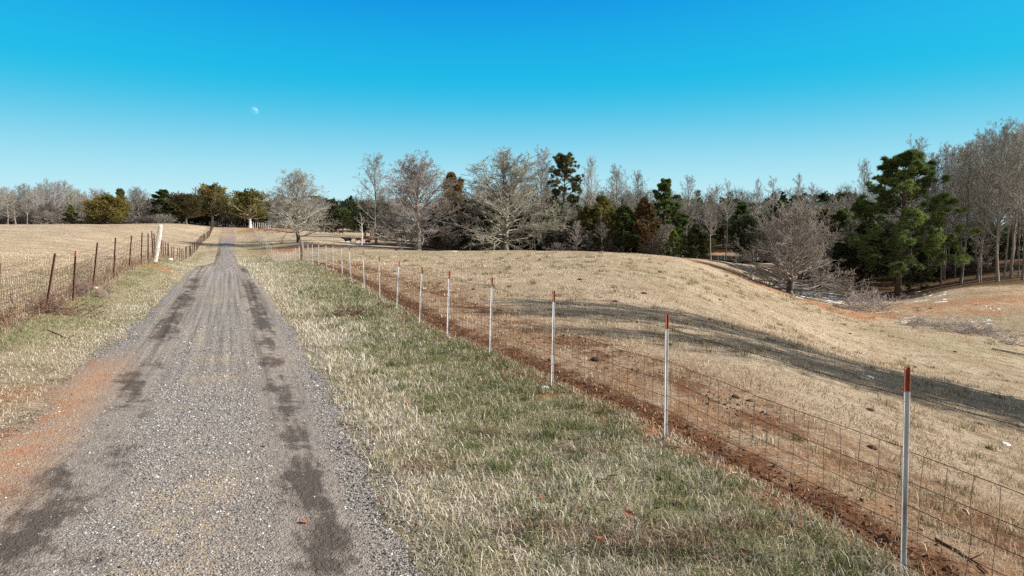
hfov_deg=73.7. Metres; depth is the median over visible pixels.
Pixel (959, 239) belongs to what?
cedar tree
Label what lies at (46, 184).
bare tree
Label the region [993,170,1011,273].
bare tree
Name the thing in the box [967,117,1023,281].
bare tree
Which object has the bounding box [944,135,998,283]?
bare tree
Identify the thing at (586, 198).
bare tree
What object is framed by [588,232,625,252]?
bare shrub
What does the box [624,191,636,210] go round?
bare tree
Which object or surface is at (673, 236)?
pine tree
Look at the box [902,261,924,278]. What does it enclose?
bare shrub
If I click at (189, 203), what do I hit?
cedar tree
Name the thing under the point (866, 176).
bare tree
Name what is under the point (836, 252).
cedar tree
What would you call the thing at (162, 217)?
bare shrub
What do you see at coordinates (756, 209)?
bare tree
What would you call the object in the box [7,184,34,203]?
bare tree
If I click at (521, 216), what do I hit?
cedar tree
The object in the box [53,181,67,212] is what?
bare tree
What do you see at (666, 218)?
cedar tree
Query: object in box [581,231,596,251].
bare tree
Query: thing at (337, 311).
grass tuft
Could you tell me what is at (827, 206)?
bare tree
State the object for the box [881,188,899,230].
bare tree
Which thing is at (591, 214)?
cedar tree
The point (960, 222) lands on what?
bare tree
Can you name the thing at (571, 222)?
cedar tree
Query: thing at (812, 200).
bare tree
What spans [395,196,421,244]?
bare tree
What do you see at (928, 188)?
bare tree
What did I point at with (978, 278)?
bare tree
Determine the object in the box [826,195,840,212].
bare tree
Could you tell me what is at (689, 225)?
cedar tree
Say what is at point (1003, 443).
snow
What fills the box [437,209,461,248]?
cedar tree
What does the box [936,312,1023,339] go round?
brush pile
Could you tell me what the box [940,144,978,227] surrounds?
bare tree
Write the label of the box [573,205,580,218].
cedar tree
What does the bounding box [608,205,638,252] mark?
cedar tree
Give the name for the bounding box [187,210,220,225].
cedar tree
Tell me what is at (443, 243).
bare shrub
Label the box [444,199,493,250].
cedar tree
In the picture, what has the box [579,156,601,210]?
bare tree
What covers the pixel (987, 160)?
bare tree
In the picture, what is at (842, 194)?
pine tree
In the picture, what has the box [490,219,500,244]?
bare tree
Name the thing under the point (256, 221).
bare tree
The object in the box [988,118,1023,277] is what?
bare tree
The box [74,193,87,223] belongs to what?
bare tree
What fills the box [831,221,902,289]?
pine tree
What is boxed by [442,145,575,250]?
bare tree
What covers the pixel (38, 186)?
bare tree
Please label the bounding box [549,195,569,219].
bare tree
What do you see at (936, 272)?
bare shrub
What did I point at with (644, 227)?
cedar tree
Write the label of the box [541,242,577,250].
bare shrub
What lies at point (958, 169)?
bare tree
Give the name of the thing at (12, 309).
dry weed
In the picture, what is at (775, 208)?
pine tree
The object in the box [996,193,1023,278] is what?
bare tree
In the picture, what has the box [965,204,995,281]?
bare tree
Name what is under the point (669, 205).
bare tree
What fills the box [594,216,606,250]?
bare tree
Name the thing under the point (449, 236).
bare tree
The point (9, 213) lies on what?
bare tree
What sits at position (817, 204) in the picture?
bare tree
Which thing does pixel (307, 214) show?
bare tree
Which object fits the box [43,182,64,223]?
bare tree
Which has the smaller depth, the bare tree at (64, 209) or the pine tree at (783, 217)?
the pine tree at (783, 217)
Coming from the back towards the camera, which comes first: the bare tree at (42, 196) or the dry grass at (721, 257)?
the bare tree at (42, 196)
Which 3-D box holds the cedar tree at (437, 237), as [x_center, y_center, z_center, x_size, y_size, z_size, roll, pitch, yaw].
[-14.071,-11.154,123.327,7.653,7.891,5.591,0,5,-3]
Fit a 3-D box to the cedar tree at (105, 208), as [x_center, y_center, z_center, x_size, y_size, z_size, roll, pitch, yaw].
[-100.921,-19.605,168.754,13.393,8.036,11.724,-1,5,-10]
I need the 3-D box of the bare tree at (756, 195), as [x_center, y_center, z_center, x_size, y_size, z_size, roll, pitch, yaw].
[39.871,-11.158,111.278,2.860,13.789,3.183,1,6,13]
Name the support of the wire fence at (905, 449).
on the ground at (988, 291)
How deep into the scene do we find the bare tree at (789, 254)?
74.86 m
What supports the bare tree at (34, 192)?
on the ground at (988, 291)
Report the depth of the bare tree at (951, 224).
98.23 m
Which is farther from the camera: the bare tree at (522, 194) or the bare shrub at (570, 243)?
the bare tree at (522, 194)
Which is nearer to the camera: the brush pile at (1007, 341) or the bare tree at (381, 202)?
the brush pile at (1007, 341)
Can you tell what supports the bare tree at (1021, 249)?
on the ground at (988, 291)
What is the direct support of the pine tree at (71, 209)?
on the ground at (988, 291)
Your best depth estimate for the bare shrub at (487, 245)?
107.78 m
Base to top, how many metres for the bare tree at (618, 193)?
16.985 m
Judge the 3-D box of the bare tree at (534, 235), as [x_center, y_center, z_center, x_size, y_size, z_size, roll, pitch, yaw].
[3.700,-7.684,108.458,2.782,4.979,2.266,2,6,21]
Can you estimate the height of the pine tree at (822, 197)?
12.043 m
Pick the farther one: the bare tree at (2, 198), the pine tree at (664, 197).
the bare tree at (2, 198)
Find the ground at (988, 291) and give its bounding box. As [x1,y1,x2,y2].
[0,223,1023,575]
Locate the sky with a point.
(172, 96)
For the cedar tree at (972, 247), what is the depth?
109.33 m
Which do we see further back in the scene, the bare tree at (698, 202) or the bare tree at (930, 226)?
the bare tree at (698, 202)
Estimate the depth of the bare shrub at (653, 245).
108.00 m
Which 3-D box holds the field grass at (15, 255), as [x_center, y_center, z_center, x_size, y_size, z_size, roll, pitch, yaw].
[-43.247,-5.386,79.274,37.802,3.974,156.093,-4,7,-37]
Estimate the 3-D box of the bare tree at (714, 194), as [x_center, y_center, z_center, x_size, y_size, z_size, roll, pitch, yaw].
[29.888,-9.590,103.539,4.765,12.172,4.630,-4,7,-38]
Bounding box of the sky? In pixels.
[0,0,1023,224]
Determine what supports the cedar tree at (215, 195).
on the ground at (988, 291)
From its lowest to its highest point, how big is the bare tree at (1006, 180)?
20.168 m
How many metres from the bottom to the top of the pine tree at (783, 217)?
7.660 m
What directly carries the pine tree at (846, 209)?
on the ground at (988, 291)
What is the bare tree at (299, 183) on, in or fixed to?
on the ground at (988, 291)
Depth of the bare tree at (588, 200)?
129.09 m
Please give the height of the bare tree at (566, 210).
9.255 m
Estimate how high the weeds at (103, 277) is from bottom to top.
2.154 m
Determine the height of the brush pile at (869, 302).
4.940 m
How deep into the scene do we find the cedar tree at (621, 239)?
111.75 m
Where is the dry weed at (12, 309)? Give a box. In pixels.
[0,305,37,327]
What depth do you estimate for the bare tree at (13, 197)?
170.60 m
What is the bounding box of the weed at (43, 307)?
[0,287,106,318]
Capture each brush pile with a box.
[816,275,907,311]
[894,308,955,326]
[929,313,984,330]
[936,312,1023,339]
[987,331,1023,345]
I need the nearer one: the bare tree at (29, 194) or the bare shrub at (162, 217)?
the bare shrub at (162, 217)
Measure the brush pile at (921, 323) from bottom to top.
2.121 m
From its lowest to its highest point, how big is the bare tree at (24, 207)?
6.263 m
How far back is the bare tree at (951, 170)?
91.17 m
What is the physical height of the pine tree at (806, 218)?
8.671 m
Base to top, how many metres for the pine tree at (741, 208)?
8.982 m
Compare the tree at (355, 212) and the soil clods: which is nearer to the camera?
the soil clods
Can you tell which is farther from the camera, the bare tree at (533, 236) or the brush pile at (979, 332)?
the bare tree at (533, 236)
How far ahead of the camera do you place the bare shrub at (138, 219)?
172.34 m
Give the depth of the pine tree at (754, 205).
149.12 m
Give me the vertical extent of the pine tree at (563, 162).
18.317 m
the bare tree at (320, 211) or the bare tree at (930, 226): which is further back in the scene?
the bare tree at (320, 211)
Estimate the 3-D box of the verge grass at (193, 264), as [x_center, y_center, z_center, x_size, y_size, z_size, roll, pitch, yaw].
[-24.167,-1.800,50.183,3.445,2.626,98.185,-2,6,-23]
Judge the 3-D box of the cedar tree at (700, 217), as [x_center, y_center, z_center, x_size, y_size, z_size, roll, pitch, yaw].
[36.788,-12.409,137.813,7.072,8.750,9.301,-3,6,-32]
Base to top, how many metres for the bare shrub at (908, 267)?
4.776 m
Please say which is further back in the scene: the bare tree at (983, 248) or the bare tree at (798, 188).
the bare tree at (798, 188)
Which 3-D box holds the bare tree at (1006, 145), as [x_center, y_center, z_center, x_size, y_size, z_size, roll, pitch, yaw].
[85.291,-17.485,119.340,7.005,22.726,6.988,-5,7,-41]
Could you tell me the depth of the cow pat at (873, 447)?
8.96 m
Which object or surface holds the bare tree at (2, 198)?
on the ground at (988, 291)
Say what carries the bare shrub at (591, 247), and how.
on the ground at (988, 291)
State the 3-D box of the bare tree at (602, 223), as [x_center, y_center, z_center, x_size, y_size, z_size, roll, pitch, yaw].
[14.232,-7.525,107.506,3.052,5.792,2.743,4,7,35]
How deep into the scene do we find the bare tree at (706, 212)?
147.35 m
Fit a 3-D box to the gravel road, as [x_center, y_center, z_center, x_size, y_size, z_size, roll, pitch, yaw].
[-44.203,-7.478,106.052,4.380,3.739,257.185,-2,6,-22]
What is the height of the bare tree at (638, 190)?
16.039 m
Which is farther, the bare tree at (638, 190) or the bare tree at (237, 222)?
the bare tree at (237, 222)
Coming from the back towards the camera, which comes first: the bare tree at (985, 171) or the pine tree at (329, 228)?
the pine tree at (329, 228)
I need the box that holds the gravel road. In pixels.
[0,226,420,575]
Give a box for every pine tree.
[61,204,82,223]
[142,189,182,221]
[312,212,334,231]
[319,214,348,230]
[327,203,345,229]
[330,206,354,230]
[546,152,584,209]
[652,178,690,249]
[658,229,686,257]
[711,206,732,246]
[721,201,753,241]
[723,198,742,224]
[746,202,760,211]
[752,213,784,249]
[765,201,787,226]
[773,211,803,230]
[784,194,807,209]
[787,196,796,207]
[790,206,814,234]
[810,194,820,212]
[813,208,833,253]
[814,193,829,220]
[818,207,861,226]
[821,189,844,207]
[822,209,855,247]
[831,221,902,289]
[839,192,857,213]
[842,149,982,296]
[903,251,940,290]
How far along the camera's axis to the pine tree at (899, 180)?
84.59 m
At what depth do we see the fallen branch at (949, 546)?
5.61 m
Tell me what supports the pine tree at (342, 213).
on the ground at (988, 291)
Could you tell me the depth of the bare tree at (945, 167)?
94.80 m
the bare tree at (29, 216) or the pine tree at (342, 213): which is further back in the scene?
the pine tree at (342, 213)
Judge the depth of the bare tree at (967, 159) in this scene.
109.88 m
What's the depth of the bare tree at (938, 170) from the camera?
95.39 m
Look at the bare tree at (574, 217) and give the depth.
110.60 m
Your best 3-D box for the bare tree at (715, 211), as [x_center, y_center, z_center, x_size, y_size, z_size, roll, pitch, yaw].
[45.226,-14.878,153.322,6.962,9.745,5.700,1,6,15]
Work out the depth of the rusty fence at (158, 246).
21.72 m
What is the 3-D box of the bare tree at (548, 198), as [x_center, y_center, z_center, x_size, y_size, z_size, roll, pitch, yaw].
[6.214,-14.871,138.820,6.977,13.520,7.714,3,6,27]
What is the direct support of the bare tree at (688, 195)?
on the ground at (988, 291)
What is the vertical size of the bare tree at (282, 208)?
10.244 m
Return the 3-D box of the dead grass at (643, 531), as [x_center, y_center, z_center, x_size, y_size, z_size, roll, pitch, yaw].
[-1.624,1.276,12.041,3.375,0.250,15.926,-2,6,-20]
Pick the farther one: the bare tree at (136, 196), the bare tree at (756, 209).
the bare tree at (136, 196)
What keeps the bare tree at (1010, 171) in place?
on the ground at (988, 291)
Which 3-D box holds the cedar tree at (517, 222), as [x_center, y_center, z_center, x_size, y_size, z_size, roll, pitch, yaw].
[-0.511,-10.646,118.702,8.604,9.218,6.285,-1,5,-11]
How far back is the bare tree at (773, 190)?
113.29 m
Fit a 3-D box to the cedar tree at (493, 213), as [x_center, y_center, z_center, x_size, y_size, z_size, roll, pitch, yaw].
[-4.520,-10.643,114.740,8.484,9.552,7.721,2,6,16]
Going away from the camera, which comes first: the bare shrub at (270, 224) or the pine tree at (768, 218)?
the pine tree at (768, 218)
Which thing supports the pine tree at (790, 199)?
on the ground at (988, 291)
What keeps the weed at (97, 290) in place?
on the ground at (988, 291)
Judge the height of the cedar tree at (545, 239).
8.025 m
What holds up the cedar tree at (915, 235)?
on the ground at (988, 291)
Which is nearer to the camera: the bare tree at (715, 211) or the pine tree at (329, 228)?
the bare tree at (715, 211)
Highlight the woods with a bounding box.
[1,168,1023,253]
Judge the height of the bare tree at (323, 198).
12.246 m
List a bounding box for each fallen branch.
[934,537,987,572]
[992,347,1023,354]
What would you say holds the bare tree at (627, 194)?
on the ground at (988, 291)
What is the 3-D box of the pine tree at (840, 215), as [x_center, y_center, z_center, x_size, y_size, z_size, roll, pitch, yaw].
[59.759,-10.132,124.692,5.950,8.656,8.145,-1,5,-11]
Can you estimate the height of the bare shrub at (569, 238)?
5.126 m
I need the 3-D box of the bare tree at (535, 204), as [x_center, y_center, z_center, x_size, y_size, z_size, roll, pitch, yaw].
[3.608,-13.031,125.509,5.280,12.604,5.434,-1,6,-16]
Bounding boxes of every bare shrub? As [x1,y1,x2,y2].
[0,212,21,223]
[31,210,68,223]
[125,217,153,223]
[145,215,165,222]
[147,213,177,222]
[262,220,278,227]
[423,239,445,248]
[430,231,467,250]
[464,239,503,250]
[480,234,524,249]
[510,238,536,249]
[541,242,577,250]
[548,227,587,250]
[549,231,580,250]
[571,238,608,251]
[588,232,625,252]
[637,233,665,254]
[793,256,833,279]
[807,234,833,257]
[815,232,849,254]
[841,261,879,283]
[888,253,936,279]
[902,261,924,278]
[910,255,953,275]
[923,259,970,276]
[939,261,975,274]
[948,255,990,272]
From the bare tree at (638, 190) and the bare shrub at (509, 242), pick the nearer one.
the bare shrub at (509, 242)
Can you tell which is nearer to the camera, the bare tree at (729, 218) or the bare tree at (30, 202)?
the bare tree at (729, 218)
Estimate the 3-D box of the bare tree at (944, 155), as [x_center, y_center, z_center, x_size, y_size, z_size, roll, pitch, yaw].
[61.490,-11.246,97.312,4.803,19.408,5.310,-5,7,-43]
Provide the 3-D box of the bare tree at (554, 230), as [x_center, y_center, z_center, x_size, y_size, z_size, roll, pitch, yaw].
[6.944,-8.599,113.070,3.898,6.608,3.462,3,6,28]
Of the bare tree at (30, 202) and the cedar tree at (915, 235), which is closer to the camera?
the cedar tree at (915, 235)
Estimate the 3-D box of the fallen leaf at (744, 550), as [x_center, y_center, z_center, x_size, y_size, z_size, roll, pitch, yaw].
[1.694,1.928,4.988,0.090,0.014,0.076,-13,15,37]
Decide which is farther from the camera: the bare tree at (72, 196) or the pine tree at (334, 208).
the pine tree at (334, 208)
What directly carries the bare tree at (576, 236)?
on the ground at (988, 291)
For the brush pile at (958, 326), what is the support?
on the ground at (988, 291)
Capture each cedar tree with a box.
[75,192,137,223]
[115,188,132,218]
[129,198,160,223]
[161,190,206,223]
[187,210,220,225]
[189,202,222,225]
[192,182,233,225]
[223,188,272,227]
[238,207,268,226]
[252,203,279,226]
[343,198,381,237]
[414,205,443,245]
[431,171,465,248]
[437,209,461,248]
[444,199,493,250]
[472,196,504,247]
[499,203,521,238]
[509,210,547,250]
[512,215,536,250]
[514,206,523,221]
[533,208,563,250]
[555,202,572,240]
[563,219,578,250]
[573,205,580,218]
[573,205,591,232]
[579,195,620,248]
[580,208,611,251]
[606,226,630,252]
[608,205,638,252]
[622,208,635,251]
[630,230,658,253]
[631,196,661,253]
[657,213,674,250]
[665,211,692,251]
[677,223,716,258]
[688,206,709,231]
[728,213,767,263]
[817,239,860,286]
[853,240,895,280]
[908,233,938,261]
[929,242,983,263]
[943,223,970,250]
[960,221,1022,266]
[963,237,992,260]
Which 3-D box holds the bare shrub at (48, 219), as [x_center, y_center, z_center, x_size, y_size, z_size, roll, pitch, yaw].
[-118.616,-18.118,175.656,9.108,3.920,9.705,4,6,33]
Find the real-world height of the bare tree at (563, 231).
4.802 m
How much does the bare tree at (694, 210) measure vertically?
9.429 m
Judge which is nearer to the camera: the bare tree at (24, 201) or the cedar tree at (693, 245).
the cedar tree at (693, 245)
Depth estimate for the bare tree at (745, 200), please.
146.66 m
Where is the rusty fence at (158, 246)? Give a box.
[0,222,213,331]
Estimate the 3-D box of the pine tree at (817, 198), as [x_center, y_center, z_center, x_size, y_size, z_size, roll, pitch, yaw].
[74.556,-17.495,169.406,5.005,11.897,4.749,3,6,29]
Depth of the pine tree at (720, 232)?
134.31 m
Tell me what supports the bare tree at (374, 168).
on the ground at (988, 291)
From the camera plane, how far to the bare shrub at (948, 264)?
96.28 m
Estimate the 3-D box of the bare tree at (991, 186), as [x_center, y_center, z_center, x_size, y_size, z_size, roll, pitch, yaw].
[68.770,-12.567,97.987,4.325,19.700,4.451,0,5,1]
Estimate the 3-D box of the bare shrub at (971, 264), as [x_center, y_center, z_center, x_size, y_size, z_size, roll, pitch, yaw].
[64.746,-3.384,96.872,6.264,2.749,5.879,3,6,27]
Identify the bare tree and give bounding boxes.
[0,186,20,223]
[0,189,10,223]
[0,191,8,216]
[0,203,22,223]
[1,189,22,223]
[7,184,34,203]
[9,203,37,223]
[14,184,28,223]
[15,198,47,223]
[16,206,42,223]
[18,189,38,223]
[22,185,38,201]
[25,186,42,223]
[32,182,47,223]
[35,183,49,220]
[36,201,63,222]
[41,178,54,203]
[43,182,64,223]
[49,181,67,205]
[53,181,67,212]
[53,202,84,223]
[55,181,70,204]
[61,209,81,223]
[64,189,81,206]
[65,184,80,217]
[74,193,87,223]
[86,188,99,210]
[123,186,159,223]
[206,204,230,224]
[224,200,244,225]
[251,199,270,226]
[257,168,341,242]
[269,194,288,227]
[275,195,292,228]
[281,201,313,227]
[294,195,314,228]
[305,200,325,230]
[310,197,331,229]
[318,196,335,230]
[352,152,398,243]
[354,150,478,250]
[376,187,394,237]
[382,192,397,216]
[389,197,411,239]
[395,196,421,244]
[441,221,460,250]
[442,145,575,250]
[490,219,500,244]
[516,183,532,215]
[523,185,545,248]
[526,144,553,250]
[526,222,539,249]
[529,226,541,250]
[538,219,551,250]
[539,182,561,209]
[545,217,560,246]
[548,203,578,248]
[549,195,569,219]
[557,228,568,247]
[560,185,570,214]
[565,187,585,213]
[565,221,587,250]
[569,215,581,250]
[575,193,594,220]
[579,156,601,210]
[581,189,594,208]
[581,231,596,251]
[593,222,609,250]
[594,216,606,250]
[595,163,635,209]
[619,186,636,207]
[621,169,649,210]
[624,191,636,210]
[633,190,653,208]
[650,190,661,217]
[655,224,667,253]
[659,191,678,250]
[660,224,674,253]
[677,175,699,253]
[683,203,705,224]
[692,198,708,219]
[693,186,725,259]
[701,199,714,222]
[701,203,715,221]
[706,201,722,229]
[719,206,735,233]
[720,178,735,261]
[721,195,883,304]
[739,197,752,239]
[748,177,766,256]
[752,202,765,214]
[763,176,785,255]
[788,173,810,222]
[804,183,822,214]
[812,201,822,217]
[818,201,835,220]
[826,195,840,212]
[831,200,849,214]
[835,196,854,221]
[842,190,855,231]
[843,158,876,226]
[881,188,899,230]
[886,194,901,222]
[893,137,930,272]
[896,151,953,235]
[917,193,942,273]
[919,144,976,277]
[921,150,956,277]
[927,146,965,280]
[929,142,964,271]
[931,206,957,285]
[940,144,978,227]
[942,139,989,216]
[942,190,964,255]
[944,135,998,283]
[946,204,974,266]
[950,181,970,276]
[952,146,968,223]
[956,128,1021,277]
[960,138,996,250]
[963,135,1008,259]
[963,196,999,281]
[964,133,998,270]
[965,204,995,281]
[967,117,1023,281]
[978,132,1023,259]
[980,132,1013,267]
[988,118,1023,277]
[991,125,1016,191]
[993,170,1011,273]
[996,124,1023,279]
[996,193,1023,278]
[1003,128,1023,255]
[1004,130,1023,236]
[1008,189,1023,259]
[1008,203,1023,275]
[1012,134,1023,250]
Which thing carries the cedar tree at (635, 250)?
on the ground at (988, 291)
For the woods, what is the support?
on the ground at (988, 291)
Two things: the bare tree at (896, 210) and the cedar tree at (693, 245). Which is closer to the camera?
the cedar tree at (693, 245)
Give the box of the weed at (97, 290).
[53,272,116,297]
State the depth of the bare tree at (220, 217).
199.38 m
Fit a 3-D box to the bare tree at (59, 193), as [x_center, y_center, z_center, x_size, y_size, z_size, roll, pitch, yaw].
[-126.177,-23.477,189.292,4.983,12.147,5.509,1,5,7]
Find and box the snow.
[271,240,1010,445]
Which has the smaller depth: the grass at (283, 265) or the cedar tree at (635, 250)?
the grass at (283, 265)
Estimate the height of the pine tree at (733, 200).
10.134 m
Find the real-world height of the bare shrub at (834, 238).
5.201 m
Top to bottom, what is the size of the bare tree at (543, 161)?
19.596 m
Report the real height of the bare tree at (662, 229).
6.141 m
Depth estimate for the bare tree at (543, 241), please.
110.47 m
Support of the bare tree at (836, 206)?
on the ground at (988, 291)
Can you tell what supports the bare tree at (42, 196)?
on the ground at (988, 291)
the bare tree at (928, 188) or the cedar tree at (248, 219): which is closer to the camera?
the bare tree at (928, 188)
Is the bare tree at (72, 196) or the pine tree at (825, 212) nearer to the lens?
the pine tree at (825, 212)
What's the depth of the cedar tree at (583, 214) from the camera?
114.28 m
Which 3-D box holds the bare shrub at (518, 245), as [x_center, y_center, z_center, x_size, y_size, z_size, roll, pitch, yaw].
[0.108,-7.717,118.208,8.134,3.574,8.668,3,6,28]
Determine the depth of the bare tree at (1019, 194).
110.26 m
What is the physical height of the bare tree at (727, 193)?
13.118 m
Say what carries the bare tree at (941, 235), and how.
on the ground at (988, 291)
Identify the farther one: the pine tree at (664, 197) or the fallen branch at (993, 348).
the pine tree at (664, 197)
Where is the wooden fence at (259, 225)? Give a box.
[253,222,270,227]
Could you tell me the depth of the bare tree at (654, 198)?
139.46 m
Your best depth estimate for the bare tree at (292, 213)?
210.09 m
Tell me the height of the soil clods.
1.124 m
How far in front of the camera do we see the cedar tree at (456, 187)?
120.16 m
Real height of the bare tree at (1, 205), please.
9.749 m
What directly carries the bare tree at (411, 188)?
on the ground at (988, 291)
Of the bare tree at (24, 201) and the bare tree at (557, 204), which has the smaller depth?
the bare tree at (557, 204)
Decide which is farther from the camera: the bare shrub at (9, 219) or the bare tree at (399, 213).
the bare shrub at (9, 219)
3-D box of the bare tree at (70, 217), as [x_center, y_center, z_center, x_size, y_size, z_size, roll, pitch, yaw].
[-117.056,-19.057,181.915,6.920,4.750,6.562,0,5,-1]
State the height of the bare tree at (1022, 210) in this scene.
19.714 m
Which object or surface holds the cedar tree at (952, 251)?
on the ground at (988, 291)
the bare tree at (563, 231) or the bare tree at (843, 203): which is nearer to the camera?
the bare tree at (563, 231)
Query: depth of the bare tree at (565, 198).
156.39 m
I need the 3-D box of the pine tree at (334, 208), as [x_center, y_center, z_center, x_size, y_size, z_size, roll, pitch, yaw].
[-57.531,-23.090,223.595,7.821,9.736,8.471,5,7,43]
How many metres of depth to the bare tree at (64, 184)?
197.22 m
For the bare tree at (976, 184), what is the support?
on the ground at (988, 291)
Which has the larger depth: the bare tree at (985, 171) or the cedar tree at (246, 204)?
the cedar tree at (246, 204)
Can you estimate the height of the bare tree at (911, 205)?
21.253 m
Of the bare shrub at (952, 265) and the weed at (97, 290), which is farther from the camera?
the bare shrub at (952, 265)
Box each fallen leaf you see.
[624,509,634,517]
[738,548,749,554]
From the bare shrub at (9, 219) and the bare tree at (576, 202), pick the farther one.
the bare shrub at (9, 219)
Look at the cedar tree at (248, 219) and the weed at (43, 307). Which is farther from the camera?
the cedar tree at (248, 219)
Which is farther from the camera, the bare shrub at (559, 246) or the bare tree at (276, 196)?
the bare tree at (276, 196)
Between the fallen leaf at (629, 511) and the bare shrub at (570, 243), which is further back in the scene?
the bare shrub at (570, 243)
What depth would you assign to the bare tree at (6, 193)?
174.09 m
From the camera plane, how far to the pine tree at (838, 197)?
165.72 m
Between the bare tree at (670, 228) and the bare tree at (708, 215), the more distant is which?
the bare tree at (708, 215)
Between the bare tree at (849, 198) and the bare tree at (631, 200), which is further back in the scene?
the bare tree at (631, 200)
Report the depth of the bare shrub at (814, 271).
95.22 m
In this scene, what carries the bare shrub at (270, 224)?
on the ground at (988, 291)
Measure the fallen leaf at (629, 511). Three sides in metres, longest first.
0.100 x 0.084 x 0.015 m
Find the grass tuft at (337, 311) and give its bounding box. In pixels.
[323,302,386,317]
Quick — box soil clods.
[310,260,1021,575]
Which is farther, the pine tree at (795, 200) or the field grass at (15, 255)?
the pine tree at (795, 200)
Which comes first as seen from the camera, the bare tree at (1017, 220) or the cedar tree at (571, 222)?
the bare tree at (1017, 220)
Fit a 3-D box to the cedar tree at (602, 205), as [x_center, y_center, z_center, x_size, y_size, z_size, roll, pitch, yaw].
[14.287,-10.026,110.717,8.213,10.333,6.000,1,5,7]
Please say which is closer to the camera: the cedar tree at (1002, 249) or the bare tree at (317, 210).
the cedar tree at (1002, 249)
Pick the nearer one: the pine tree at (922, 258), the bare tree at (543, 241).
the pine tree at (922, 258)
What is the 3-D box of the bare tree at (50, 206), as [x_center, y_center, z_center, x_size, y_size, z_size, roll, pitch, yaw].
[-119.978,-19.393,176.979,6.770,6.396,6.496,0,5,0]
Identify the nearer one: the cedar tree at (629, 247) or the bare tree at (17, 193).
the cedar tree at (629, 247)
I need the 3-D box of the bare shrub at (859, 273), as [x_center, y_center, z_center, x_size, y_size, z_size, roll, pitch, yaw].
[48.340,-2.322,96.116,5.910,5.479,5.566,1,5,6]
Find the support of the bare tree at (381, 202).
on the ground at (988, 291)
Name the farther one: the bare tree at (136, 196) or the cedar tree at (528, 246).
the bare tree at (136, 196)
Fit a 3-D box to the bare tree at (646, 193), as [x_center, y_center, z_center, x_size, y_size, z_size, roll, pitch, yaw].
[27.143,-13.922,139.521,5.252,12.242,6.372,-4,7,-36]
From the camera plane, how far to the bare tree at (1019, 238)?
87.77 m
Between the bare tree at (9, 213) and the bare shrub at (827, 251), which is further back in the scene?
the bare tree at (9, 213)
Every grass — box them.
[0,225,197,323]
[0,252,216,431]
[234,254,926,575]
[318,312,815,573]
[671,254,782,260]
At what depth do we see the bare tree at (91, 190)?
195.64 m
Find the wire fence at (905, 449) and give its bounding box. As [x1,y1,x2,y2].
[251,225,1023,575]
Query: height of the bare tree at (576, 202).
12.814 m
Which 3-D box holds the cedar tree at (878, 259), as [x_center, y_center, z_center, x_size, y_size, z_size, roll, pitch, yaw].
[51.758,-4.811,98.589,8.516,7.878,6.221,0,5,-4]
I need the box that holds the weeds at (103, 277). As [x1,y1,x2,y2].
[0,250,174,340]
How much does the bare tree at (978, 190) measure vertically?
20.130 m
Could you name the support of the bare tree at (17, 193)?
on the ground at (988, 291)
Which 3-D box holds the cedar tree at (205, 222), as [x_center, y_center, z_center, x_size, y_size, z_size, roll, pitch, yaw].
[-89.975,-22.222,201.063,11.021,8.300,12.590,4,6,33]
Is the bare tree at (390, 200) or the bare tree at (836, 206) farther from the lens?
the bare tree at (390, 200)
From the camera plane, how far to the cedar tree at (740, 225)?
110.74 m
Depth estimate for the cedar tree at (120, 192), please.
179.28 m
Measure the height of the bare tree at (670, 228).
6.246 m
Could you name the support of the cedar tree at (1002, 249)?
on the ground at (988, 291)
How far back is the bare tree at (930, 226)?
94.85 m
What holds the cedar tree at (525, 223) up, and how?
on the ground at (988, 291)
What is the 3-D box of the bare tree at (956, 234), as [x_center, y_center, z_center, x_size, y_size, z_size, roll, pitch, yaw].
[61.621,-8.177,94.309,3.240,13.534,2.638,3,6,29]
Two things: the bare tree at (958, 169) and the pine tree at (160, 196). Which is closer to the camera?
the bare tree at (958, 169)
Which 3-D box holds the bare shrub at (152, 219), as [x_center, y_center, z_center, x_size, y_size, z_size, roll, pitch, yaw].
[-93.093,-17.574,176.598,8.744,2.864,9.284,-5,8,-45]
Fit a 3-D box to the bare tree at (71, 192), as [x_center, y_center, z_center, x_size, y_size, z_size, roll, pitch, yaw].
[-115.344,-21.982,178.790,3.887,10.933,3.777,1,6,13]

